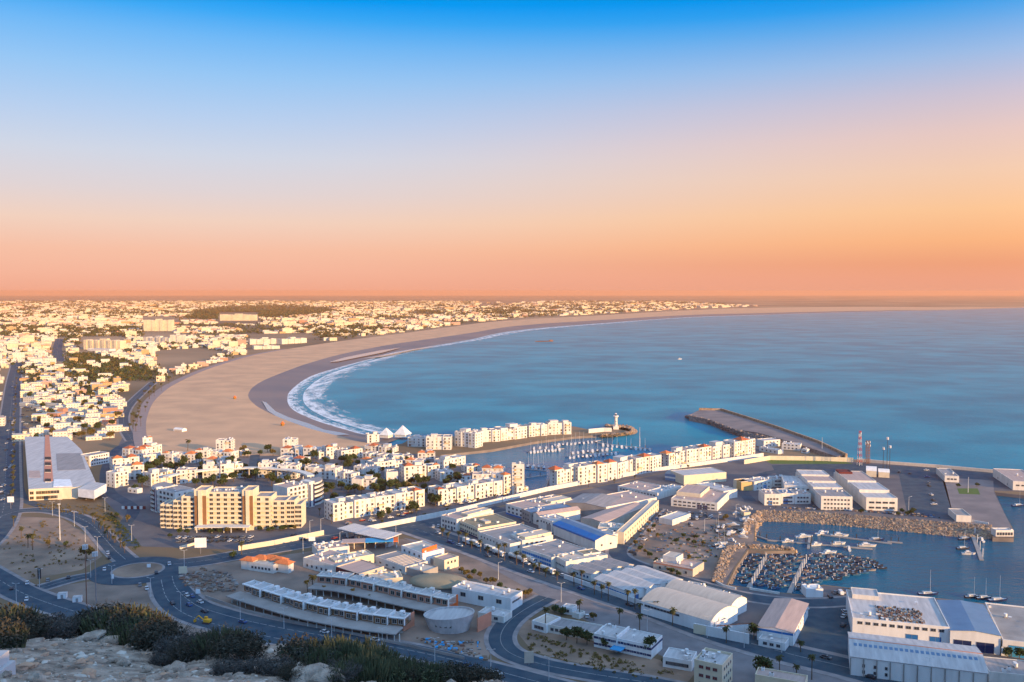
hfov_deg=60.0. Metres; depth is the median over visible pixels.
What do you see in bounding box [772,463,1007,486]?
port street
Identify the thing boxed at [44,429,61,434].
town house
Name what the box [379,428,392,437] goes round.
pyramid pavilion
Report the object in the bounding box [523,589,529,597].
tree
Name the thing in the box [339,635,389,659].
shrub
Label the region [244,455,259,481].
side road
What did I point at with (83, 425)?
tree
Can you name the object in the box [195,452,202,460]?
tree
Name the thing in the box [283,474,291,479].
tree
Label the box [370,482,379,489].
tree
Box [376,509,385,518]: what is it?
tree
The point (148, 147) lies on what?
sky
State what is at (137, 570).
roundabout island
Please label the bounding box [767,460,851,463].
grass verge
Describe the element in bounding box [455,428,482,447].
apartment block
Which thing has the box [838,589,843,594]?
van
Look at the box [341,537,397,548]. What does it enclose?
fuel canopy
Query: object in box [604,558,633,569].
shed
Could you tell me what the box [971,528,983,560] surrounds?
pontoon
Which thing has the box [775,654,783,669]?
palm tree
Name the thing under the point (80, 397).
town house
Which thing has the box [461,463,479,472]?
apartment block
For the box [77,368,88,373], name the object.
town house
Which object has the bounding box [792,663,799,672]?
palm tree
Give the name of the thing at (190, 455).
apartment block
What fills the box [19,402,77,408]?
building
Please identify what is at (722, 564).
rock revetment
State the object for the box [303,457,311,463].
tree
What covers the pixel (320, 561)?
workshop
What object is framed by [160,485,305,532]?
hotel
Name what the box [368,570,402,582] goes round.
workshop
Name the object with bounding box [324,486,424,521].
apartment block
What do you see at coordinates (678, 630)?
pavement
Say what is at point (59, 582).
side road
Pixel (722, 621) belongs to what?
annex
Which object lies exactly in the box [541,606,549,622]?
palm tree
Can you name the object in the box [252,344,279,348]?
hotel
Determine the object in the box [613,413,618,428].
lighthouse
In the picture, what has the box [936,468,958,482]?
office block
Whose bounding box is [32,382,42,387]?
town house
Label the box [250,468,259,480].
tree
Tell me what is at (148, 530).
resort ground
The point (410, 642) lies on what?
pavement
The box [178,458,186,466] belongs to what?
tree
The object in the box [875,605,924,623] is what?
roof debris
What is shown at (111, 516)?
scrub
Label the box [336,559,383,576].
hall
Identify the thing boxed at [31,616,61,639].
shrub
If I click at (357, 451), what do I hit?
apartment block
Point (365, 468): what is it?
apartment block
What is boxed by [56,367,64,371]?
town house
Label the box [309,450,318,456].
tree
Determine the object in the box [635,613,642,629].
palm tree
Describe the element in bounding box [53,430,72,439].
town house
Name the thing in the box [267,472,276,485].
tree
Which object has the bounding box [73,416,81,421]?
tree
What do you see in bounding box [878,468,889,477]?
hall
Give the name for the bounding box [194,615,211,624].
excavator
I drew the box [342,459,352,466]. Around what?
tree
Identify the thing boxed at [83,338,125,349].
hotel
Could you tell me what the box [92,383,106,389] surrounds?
town house
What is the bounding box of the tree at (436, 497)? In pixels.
[430,494,441,505]
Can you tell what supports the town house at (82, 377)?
on the ground at (170, 358)
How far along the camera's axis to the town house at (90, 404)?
1210.48 m
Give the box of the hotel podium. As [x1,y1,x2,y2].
[87,348,115,350]
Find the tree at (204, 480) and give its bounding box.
[200,477,210,484]
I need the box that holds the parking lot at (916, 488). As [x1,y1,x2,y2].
[899,472,953,519]
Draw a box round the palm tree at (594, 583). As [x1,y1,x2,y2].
[590,580,596,594]
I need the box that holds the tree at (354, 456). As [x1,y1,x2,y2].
[349,453,357,458]
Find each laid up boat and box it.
[712,532,721,546]
[726,522,739,525]
[738,534,747,538]
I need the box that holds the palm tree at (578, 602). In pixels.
[575,599,583,611]
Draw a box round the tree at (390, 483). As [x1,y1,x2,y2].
[385,479,394,489]
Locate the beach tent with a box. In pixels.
[173,427,186,431]
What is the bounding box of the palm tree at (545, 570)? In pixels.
[542,567,548,576]
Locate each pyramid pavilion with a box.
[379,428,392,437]
[394,425,410,437]
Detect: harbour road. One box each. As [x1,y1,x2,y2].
[609,508,845,606]
[808,501,823,510]
[852,500,866,510]
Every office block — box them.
[80,451,108,465]
[441,506,492,530]
[452,580,522,610]
[506,494,571,517]
[594,623,661,658]
[598,522,623,531]
[602,528,617,543]
[618,481,676,499]
[647,484,682,493]
[671,484,729,510]
[694,647,732,681]
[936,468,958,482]
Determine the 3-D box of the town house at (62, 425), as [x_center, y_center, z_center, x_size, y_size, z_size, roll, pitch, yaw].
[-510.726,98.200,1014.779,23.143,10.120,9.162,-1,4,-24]
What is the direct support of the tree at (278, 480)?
on the resort ground at (148, 530)
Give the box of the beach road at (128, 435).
[119,382,155,440]
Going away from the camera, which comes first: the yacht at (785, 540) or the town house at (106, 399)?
the yacht at (785, 540)
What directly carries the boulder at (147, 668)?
on the hill
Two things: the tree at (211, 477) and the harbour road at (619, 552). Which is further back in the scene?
the tree at (211, 477)
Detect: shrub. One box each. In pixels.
[0,602,43,621]
[0,616,31,649]
[2,611,53,639]
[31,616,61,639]
[40,611,66,622]
[49,618,80,639]
[58,611,89,623]
[65,601,130,635]
[79,601,156,635]
[105,606,174,645]
[124,616,194,651]
[147,648,178,666]
[150,628,197,657]
[164,631,218,662]
[188,621,252,658]
[206,627,271,661]
[207,653,250,675]
[243,652,275,674]
[255,650,297,675]
[273,632,322,664]
[274,659,310,681]
[291,636,344,664]
[318,633,363,666]
[323,656,361,681]
[336,650,392,681]
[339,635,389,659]
[350,641,405,664]
[383,655,421,681]
[392,653,435,681]
[418,660,454,681]
[433,659,467,681]
[451,660,488,681]
[483,666,506,681]
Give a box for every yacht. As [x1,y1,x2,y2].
[781,538,793,542]
[795,533,812,537]
[811,541,821,545]
[815,530,828,535]
[819,549,836,553]
[830,532,848,536]
[830,538,845,544]
[857,542,876,546]
[868,537,883,540]
[917,574,938,595]
[956,539,969,549]
[958,536,970,539]
[961,550,975,554]
[964,579,980,597]
[975,595,991,599]
[987,575,1007,601]
[1011,503,1023,506]
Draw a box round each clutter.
[178,567,238,591]
[416,637,487,660]
[625,509,671,555]
[656,524,737,561]
[770,505,939,517]
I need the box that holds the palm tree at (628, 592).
[624,589,630,605]
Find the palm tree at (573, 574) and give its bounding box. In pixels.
[569,572,576,586]
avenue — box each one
[178,506,505,566]
[404,527,901,681]
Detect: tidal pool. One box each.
[262,401,348,434]
[363,346,432,358]
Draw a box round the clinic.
[663,647,696,670]
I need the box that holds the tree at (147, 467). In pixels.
[144,464,152,470]
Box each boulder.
[16,662,34,669]
[25,670,46,681]
[73,629,106,641]
[75,657,85,663]
[81,668,95,677]
[98,635,118,644]
[116,657,130,666]
[140,665,153,672]
[164,660,186,672]
[288,662,328,681]
[309,667,345,681]
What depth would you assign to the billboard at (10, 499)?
652.58 m
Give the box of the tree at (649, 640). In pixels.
[643,635,656,648]
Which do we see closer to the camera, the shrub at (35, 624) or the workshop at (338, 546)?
the shrub at (35, 624)
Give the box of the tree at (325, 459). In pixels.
[321,457,329,463]
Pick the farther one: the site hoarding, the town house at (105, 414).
the town house at (105, 414)
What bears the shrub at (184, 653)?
on the hill
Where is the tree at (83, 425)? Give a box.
[80,423,87,427]
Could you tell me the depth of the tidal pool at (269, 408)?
1082.87 m
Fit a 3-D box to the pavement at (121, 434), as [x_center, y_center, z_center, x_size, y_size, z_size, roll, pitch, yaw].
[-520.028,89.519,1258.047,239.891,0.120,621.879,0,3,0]
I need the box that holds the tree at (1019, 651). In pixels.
[1013,647,1023,659]
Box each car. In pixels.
[320,629,329,633]
[865,674,876,679]
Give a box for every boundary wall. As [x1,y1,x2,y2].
[179,542,194,548]
[205,595,463,658]
[238,530,323,550]
[368,497,501,528]
[502,453,763,501]
[588,428,611,432]
[693,623,748,643]
[699,408,847,456]
[715,580,735,588]
[716,623,750,632]
[744,456,852,463]
[749,587,779,594]
[857,458,992,472]
[972,520,988,523]
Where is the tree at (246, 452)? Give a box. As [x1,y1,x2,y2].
[242,450,251,456]
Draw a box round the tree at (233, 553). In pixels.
[228,550,236,556]
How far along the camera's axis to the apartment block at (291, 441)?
877.97 m
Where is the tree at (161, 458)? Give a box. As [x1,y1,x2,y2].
[157,455,164,461]
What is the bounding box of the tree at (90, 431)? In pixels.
[87,429,94,433]
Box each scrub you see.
[3,520,84,576]
[37,503,115,522]
[103,512,140,548]
[527,633,672,678]
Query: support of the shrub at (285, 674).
on the hill
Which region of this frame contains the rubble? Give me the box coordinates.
[0,634,500,681]
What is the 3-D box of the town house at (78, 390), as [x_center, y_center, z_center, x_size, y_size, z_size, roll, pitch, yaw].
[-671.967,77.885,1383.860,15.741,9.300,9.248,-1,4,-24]
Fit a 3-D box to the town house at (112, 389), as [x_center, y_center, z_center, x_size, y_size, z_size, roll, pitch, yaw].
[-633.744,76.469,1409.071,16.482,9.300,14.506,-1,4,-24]
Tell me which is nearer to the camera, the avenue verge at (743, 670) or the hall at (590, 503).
the avenue verge at (743, 670)
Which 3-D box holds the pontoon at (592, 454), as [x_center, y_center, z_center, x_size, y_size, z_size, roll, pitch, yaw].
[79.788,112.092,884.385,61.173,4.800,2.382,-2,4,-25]
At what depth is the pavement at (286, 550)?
543.66 m
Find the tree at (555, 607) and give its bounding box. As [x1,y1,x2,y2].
[551,604,558,611]
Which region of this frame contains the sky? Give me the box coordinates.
[0,0,1023,295]
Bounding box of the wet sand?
[331,348,397,361]
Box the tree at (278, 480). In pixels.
[275,478,282,482]
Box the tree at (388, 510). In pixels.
[385,507,391,515]
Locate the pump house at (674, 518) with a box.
[659,511,690,525]
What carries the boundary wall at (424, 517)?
on the resort ground at (148, 530)
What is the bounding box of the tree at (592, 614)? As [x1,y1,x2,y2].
[589,612,596,617]
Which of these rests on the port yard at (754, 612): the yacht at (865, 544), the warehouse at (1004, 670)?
the warehouse at (1004, 670)
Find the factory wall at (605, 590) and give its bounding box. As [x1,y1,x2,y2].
[564,574,640,603]
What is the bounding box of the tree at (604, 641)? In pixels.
[601,638,608,644]
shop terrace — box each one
[226,580,410,641]
[307,570,455,612]
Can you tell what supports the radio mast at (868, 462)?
on the port yard at (754, 612)
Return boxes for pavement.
[0,363,22,544]
[0,565,96,618]
[18,507,137,561]
[35,572,89,589]
[117,382,157,440]
[146,582,405,659]
[182,506,505,567]
[184,570,576,681]
[399,527,862,681]
[484,595,684,681]
[605,509,845,607]
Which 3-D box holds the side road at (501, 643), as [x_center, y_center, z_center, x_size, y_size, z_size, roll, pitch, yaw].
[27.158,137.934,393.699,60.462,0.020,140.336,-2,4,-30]
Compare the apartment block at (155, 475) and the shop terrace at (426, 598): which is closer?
the shop terrace at (426, 598)
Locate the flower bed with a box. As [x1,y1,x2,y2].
[957,488,979,493]
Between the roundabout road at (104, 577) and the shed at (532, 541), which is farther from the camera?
the shed at (532, 541)
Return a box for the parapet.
[0,650,15,674]
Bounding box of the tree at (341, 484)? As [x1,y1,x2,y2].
[337,481,344,489]
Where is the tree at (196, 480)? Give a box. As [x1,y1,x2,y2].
[192,478,199,485]
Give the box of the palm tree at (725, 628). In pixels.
[722,625,730,642]
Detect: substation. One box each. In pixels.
[561,603,576,614]
[572,609,584,618]
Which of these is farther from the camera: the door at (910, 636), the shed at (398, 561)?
the shed at (398, 561)
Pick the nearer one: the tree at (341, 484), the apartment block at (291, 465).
the tree at (341, 484)
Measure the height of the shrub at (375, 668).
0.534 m
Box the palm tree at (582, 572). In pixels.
[578,570,584,585]
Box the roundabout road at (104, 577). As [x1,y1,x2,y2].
[88,557,185,584]
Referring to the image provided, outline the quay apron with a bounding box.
[943,478,1011,536]
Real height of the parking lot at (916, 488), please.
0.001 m
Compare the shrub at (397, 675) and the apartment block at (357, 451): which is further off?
the apartment block at (357, 451)
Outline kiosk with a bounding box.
[991,528,1013,535]
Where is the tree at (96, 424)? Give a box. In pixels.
[93,422,102,427]
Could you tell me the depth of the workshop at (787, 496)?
668.48 m
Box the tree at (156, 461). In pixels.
[151,458,161,467]
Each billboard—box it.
[7,496,13,504]
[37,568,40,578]
[179,566,186,573]
[194,538,206,553]
[524,651,533,662]
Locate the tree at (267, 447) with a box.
[264,444,271,451]
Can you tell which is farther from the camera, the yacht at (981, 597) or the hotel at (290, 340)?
the hotel at (290, 340)
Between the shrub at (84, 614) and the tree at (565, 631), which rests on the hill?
the shrub at (84, 614)
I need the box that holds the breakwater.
[689,410,842,456]
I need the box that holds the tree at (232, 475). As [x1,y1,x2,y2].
[227,472,236,481]
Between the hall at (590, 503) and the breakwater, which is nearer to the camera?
the hall at (590, 503)
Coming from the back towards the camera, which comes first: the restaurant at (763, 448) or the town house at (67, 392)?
the town house at (67, 392)
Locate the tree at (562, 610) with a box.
[558,606,565,614]
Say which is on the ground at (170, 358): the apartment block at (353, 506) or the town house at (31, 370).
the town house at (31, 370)
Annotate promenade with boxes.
[133,349,284,446]
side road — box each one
[0,508,134,560]
[21,423,44,506]
[37,573,88,588]
[99,441,140,546]
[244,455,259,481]
[488,595,673,681]
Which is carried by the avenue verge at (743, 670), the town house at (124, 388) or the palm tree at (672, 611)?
the palm tree at (672, 611)
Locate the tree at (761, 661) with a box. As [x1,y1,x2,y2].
[752,655,773,669]
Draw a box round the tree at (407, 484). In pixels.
[404,482,413,486]
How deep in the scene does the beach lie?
1522.48 m
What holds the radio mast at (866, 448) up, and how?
on the port yard at (754, 612)
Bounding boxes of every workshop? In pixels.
[303,549,359,571]
[312,540,349,553]
[328,549,373,562]
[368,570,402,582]
[401,540,443,563]
[433,553,458,570]
[653,551,703,576]
[696,482,736,498]
[743,476,771,490]
[758,488,780,504]
[769,475,780,486]
[775,488,794,503]
[781,475,808,491]
[789,488,810,503]
[795,470,852,510]
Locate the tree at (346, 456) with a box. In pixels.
[342,454,351,460]
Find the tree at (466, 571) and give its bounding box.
[463,569,470,574]
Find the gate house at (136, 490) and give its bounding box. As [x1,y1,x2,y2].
[128,487,141,493]
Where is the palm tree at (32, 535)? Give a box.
[28,533,36,549]
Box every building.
[19,343,48,347]
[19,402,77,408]
[23,392,62,403]
[47,408,76,417]
[212,334,246,337]
[616,499,658,543]
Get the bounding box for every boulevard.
[0,362,21,541]
[52,339,63,361]
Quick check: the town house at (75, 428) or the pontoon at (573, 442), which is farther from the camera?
the town house at (75, 428)
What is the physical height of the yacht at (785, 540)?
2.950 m
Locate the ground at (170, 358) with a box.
[0,296,1023,681]
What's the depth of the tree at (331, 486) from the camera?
705.10 m
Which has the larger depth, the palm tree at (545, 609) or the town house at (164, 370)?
the town house at (164, 370)
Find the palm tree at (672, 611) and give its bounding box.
[669,607,676,625]
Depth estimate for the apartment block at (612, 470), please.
753.69 m
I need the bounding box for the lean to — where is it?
[692,582,741,595]
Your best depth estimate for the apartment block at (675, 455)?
804.21 m
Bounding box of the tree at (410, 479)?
[407,477,414,483]
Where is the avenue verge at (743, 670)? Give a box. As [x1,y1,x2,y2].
[405,538,848,681]
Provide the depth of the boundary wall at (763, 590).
472.36 m
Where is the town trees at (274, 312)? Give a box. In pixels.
[0,300,753,381]
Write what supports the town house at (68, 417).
on the ground at (170, 358)
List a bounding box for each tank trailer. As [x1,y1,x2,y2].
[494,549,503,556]
[508,552,526,562]
[536,563,555,573]
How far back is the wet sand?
2209.93 m
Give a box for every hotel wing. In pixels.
[150,482,194,512]
[273,477,323,506]
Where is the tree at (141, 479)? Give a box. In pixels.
[137,475,148,482]
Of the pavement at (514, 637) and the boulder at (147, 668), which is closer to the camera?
the boulder at (147, 668)
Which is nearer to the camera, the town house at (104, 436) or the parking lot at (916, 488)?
the parking lot at (916, 488)
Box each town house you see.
[0,416,5,425]
[1,363,8,367]
[12,431,30,441]
[19,377,32,380]
[20,389,38,397]
[21,382,30,389]
[25,385,35,389]
[26,368,34,374]
[29,425,43,436]
[31,413,50,420]
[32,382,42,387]
[36,379,51,386]
[36,406,45,411]
[37,397,50,404]
[40,375,50,380]
[41,415,53,426]
[44,366,54,371]
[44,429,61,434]
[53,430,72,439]
[54,422,72,429]
[55,372,63,377]
[55,403,64,407]
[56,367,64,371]
[58,384,68,390]
[61,413,77,421]
[63,390,72,396]
[63,398,72,406]
[64,382,72,388]
[66,402,83,407]
[67,425,80,432]
[71,380,85,385]
[72,384,79,391]
[73,420,86,428]
[75,388,86,393]
[75,411,86,416]
[76,394,89,401]
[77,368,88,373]
[78,375,87,381]
[78,404,87,410]
[84,402,96,408]
[85,415,98,426]
[86,411,100,417]
[86,433,101,440]
[87,407,101,412]
[88,397,97,401]
[92,362,100,367]
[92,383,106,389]
[95,394,106,398]
[97,377,105,381]
[97,428,110,433]
[98,373,113,376]
[98,387,108,394]
[98,404,106,411]
[99,416,113,419]
[99,431,114,437]
[100,411,114,418]
[101,380,111,386]
[102,418,115,424]
[103,394,114,403]
[103,406,122,412]
[106,424,128,431]
[107,386,118,391]
[110,397,126,405]
[111,402,122,405]
[111,411,123,417]
[113,376,120,382]
[116,382,128,387]
[118,386,128,391]
[120,363,131,367]
[156,374,164,381]
[158,367,166,373]
[175,367,184,373]
[188,363,196,368]
[197,361,208,365]
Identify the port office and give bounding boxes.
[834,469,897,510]
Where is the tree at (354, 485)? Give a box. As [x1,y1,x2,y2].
[350,483,358,488]
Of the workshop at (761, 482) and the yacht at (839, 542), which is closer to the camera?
the yacht at (839, 542)
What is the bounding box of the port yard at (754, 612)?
[436,455,1023,659]
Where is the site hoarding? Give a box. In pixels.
[122,506,145,508]
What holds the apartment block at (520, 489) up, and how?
on the resort ground at (148, 530)
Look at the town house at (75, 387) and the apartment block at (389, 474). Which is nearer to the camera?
the apartment block at (389, 474)
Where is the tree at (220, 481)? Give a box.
[216,478,224,485]
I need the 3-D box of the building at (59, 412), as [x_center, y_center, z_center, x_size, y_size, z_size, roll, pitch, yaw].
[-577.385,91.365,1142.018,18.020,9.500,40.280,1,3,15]
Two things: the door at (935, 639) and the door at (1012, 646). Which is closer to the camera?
the door at (1012, 646)
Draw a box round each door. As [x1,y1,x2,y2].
[905,634,917,639]
[929,636,940,641]
[953,639,971,645]
[976,642,993,653]
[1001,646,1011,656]
[1008,645,1023,658]
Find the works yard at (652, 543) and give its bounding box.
[630,519,753,579]
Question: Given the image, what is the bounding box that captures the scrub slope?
[518,619,693,681]
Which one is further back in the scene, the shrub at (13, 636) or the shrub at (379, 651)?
the shrub at (13, 636)
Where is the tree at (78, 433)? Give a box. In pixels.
[75,431,85,438]
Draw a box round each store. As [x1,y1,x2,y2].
[733,478,752,488]
[737,479,756,490]
[741,510,750,515]
[801,584,822,596]
[948,508,970,521]
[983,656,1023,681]
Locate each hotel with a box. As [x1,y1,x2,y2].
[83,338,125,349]
[143,319,173,330]
[143,336,169,343]
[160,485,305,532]
[170,333,185,343]
[220,314,257,320]
[249,337,279,344]
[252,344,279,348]
[276,337,306,343]
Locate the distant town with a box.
[0,300,757,364]
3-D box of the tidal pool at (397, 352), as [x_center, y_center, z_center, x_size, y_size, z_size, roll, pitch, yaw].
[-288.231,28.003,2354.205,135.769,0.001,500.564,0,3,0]
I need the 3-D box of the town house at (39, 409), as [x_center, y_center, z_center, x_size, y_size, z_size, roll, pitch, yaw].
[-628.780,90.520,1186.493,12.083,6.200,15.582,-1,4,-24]
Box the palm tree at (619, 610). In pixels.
[616,607,623,623]
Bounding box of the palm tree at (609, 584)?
[605,582,611,600]
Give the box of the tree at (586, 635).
[578,630,592,644]
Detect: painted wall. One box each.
[403,611,413,630]
[451,594,457,605]
[477,611,491,631]
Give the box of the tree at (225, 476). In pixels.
[220,473,227,478]
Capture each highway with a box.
[0,568,94,617]
[151,580,304,643]
[160,573,566,681]
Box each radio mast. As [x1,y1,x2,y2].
[857,431,861,464]
[864,440,867,463]
[867,441,870,463]
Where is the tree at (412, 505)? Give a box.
[408,500,416,509]
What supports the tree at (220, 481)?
on the resort ground at (148, 530)
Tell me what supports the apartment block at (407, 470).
on the resort ground at (148, 530)
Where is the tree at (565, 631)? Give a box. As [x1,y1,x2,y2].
[558,626,571,639]
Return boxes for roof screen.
[422,544,436,552]
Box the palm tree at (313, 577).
[308,575,316,591]
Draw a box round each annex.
[478,606,511,622]
[548,618,603,640]
[710,616,726,626]
[758,634,788,650]
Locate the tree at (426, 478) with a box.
[422,476,429,481]
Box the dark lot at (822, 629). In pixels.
[797,607,850,654]
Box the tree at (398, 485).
[395,483,401,488]
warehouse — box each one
[460,513,515,538]
[479,523,552,552]
[521,501,571,522]
[521,506,580,525]
[522,539,586,567]
[539,514,568,532]
[553,518,616,550]
[553,548,607,572]
[641,587,737,628]
[666,579,746,614]
[670,467,725,484]
[757,598,808,645]
[846,587,949,642]
[848,632,988,681]
[937,600,1000,654]
[985,602,1023,658]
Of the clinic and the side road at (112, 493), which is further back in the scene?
the side road at (112, 493)
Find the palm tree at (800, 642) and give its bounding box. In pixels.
[796,639,804,651]
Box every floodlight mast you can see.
[58,503,60,539]
[82,544,87,603]
[92,551,97,603]
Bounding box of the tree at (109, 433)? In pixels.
[105,431,114,436]
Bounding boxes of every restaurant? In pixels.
[756,437,779,446]
[759,445,782,453]
[782,441,801,450]
[801,447,808,453]
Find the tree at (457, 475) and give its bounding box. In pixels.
[452,472,462,479]
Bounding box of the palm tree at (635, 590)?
[632,588,638,608]
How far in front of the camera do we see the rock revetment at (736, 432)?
1001.14 m
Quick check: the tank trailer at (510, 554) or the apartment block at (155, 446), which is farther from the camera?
the apartment block at (155, 446)
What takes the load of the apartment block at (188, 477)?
on the resort ground at (148, 530)
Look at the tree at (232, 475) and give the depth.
744.21 m
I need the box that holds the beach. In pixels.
[146,306,1023,455]
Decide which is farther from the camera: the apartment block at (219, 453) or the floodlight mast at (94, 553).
the apartment block at (219, 453)
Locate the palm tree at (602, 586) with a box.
[599,584,604,597]
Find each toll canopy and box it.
[337,523,376,538]
[355,528,401,547]
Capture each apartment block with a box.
[106,467,128,487]
[109,454,138,470]
[115,461,143,479]
[122,445,151,460]
[139,442,161,453]
[142,436,151,444]
[142,452,160,461]
[143,467,174,486]
[162,451,178,462]
[176,451,200,462]
[176,466,197,483]
[195,447,210,459]
[203,456,236,463]
[203,461,221,478]
[211,449,238,457]
[216,437,234,449]
[217,460,233,478]
[233,461,242,477]
[239,448,249,455]
[258,459,279,477]
[277,455,309,465]
[277,461,301,478]
[281,445,302,455]
[283,437,297,447]
[303,445,321,457]
[304,463,342,479]
[316,450,324,458]
[322,443,339,458]
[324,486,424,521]
[336,446,362,458]
[337,469,359,484]
[352,474,376,489]
[354,463,380,473]
[360,457,373,463]
[363,451,389,457]
[365,431,378,442]
[365,443,397,451]
[367,457,401,468]
[384,469,397,480]
[390,452,413,460]
[399,460,425,482]
[406,457,425,463]
[408,435,425,446]
[417,449,434,458]
[425,463,439,477]
[426,433,451,449]
[428,477,501,505]
[434,454,465,468]
[435,468,452,480]
[454,473,470,481]
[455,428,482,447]
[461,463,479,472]
[472,427,499,441]
[472,470,502,478]
[481,464,504,471]
[494,423,526,440]
[496,472,510,493]
[512,461,523,493]
[514,485,527,493]
[524,422,546,436]
[545,419,570,434]
[547,462,574,485]
[573,460,607,484]
[602,459,616,479]
[613,455,632,478]
[627,453,661,474]
[659,446,685,466]
[682,444,710,463]
[706,440,731,459]
[723,436,754,456]
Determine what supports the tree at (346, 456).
on the resort ground at (148, 530)
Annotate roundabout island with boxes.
[110,562,164,577]
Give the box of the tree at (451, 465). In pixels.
[449,463,455,469]
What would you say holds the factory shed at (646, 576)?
on the port yard at (754, 612)
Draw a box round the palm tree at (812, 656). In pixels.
[807,654,814,679]
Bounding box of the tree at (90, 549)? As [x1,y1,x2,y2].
[78,545,94,560]
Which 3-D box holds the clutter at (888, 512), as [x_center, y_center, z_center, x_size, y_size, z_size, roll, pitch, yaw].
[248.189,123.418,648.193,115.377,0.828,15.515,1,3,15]
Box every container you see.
[57,591,67,598]
[72,595,82,601]
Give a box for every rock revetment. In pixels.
[600,424,637,436]
[685,414,782,445]
[711,542,748,584]
[742,510,763,539]
[747,544,797,552]
[759,509,991,539]
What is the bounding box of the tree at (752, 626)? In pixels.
[746,622,760,638]
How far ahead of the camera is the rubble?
16.26 m
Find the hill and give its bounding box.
[0,633,488,681]
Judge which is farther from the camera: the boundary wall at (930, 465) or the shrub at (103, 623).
the boundary wall at (930, 465)
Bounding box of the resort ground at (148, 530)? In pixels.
[101,438,760,549]
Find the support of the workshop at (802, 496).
on the port yard at (754, 612)
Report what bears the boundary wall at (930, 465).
on the port yard at (754, 612)
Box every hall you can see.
[25,435,106,500]
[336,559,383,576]
[409,573,466,593]
[423,606,473,633]
[565,493,620,514]
[583,490,656,508]
[755,666,807,681]
[866,466,876,476]
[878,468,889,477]
[993,468,1023,490]
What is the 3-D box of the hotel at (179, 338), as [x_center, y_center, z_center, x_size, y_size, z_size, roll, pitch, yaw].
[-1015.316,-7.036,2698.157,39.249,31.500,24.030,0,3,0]
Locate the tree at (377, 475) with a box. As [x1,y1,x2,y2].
[373,473,381,479]
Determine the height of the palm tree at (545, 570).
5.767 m
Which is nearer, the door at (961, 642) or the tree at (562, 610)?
the door at (961, 642)
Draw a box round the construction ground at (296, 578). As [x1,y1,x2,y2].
[187,539,538,657]
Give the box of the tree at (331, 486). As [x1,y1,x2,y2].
[328,482,335,492]
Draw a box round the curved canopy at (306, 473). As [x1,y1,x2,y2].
[163,467,313,481]
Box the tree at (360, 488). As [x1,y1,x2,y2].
[357,485,364,493]
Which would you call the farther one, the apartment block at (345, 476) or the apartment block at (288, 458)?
the apartment block at (288, 458)
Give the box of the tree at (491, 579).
[488,577,497,581]
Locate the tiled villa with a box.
[240,554,294,572]
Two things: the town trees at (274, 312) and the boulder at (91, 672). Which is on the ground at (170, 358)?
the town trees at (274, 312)
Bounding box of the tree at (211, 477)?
[207,474,216,481]
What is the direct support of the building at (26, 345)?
on the ground at (170, 358)
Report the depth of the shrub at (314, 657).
15.79 m
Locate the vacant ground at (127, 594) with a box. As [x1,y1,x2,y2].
[49,581,264,645]
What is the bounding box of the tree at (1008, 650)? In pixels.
[1002,647,1012,658]
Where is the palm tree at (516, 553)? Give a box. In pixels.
[512,550,519,564]
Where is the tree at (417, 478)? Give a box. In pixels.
[413,474,421,482]
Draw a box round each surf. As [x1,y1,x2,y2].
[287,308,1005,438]
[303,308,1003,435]
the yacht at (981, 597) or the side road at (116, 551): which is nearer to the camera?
the yacht at (981, 597)
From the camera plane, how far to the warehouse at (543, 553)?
529.70 m
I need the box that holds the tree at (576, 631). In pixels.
[570,626,584,642]
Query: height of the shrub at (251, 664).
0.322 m
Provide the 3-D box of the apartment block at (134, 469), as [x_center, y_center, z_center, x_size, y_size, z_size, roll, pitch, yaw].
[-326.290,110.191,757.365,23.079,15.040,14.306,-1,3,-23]
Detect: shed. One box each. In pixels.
[375,551,427,574]
[406,562,437,575]
[510,531,545,551]
[570,564,599,581]
[581,502,644,528]
[582,562,612,573]
[593,560,622,570]
[593,574,643,598]
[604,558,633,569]
[608,570,660,595]
[621,568,667,586]
[633,565,683,584]
[665,469,686,480]
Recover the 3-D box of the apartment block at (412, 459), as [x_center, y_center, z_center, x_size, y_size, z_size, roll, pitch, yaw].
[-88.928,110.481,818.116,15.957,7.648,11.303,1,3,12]
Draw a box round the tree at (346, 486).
[344,484,351,492]
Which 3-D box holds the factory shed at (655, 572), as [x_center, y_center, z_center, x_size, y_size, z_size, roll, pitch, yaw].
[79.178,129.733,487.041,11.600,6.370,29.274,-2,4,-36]
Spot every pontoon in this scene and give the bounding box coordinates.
[524,466,545,471]
[550,439,600,444]
[565,449,617,456]
[598,442,651,449]
[747,553,766,587]
[756,532,769,539]
[767,536,872,549]
[787,554,806,593]
[807,535,811,548]
[822,531,891,543]
[887,537,902,543]
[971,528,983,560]
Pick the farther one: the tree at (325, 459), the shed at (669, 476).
the tree at (325, 459)
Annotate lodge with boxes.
[532,613,560,632]
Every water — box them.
[289,308,1023,469]
[464,436,614,490]
[732,496,1023,605]
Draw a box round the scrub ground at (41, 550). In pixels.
[0,516,101,579]
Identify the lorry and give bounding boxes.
[462,537,470,544]
[470,539,479,546]
[484,544,496,553]
[526,554,535,563]
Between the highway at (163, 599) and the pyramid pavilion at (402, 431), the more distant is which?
the pyramid pavilion at (402, 431)
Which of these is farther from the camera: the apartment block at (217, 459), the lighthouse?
the lighthouse
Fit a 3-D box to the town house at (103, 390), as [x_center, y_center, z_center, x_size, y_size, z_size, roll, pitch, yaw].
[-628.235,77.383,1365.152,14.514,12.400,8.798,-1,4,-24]

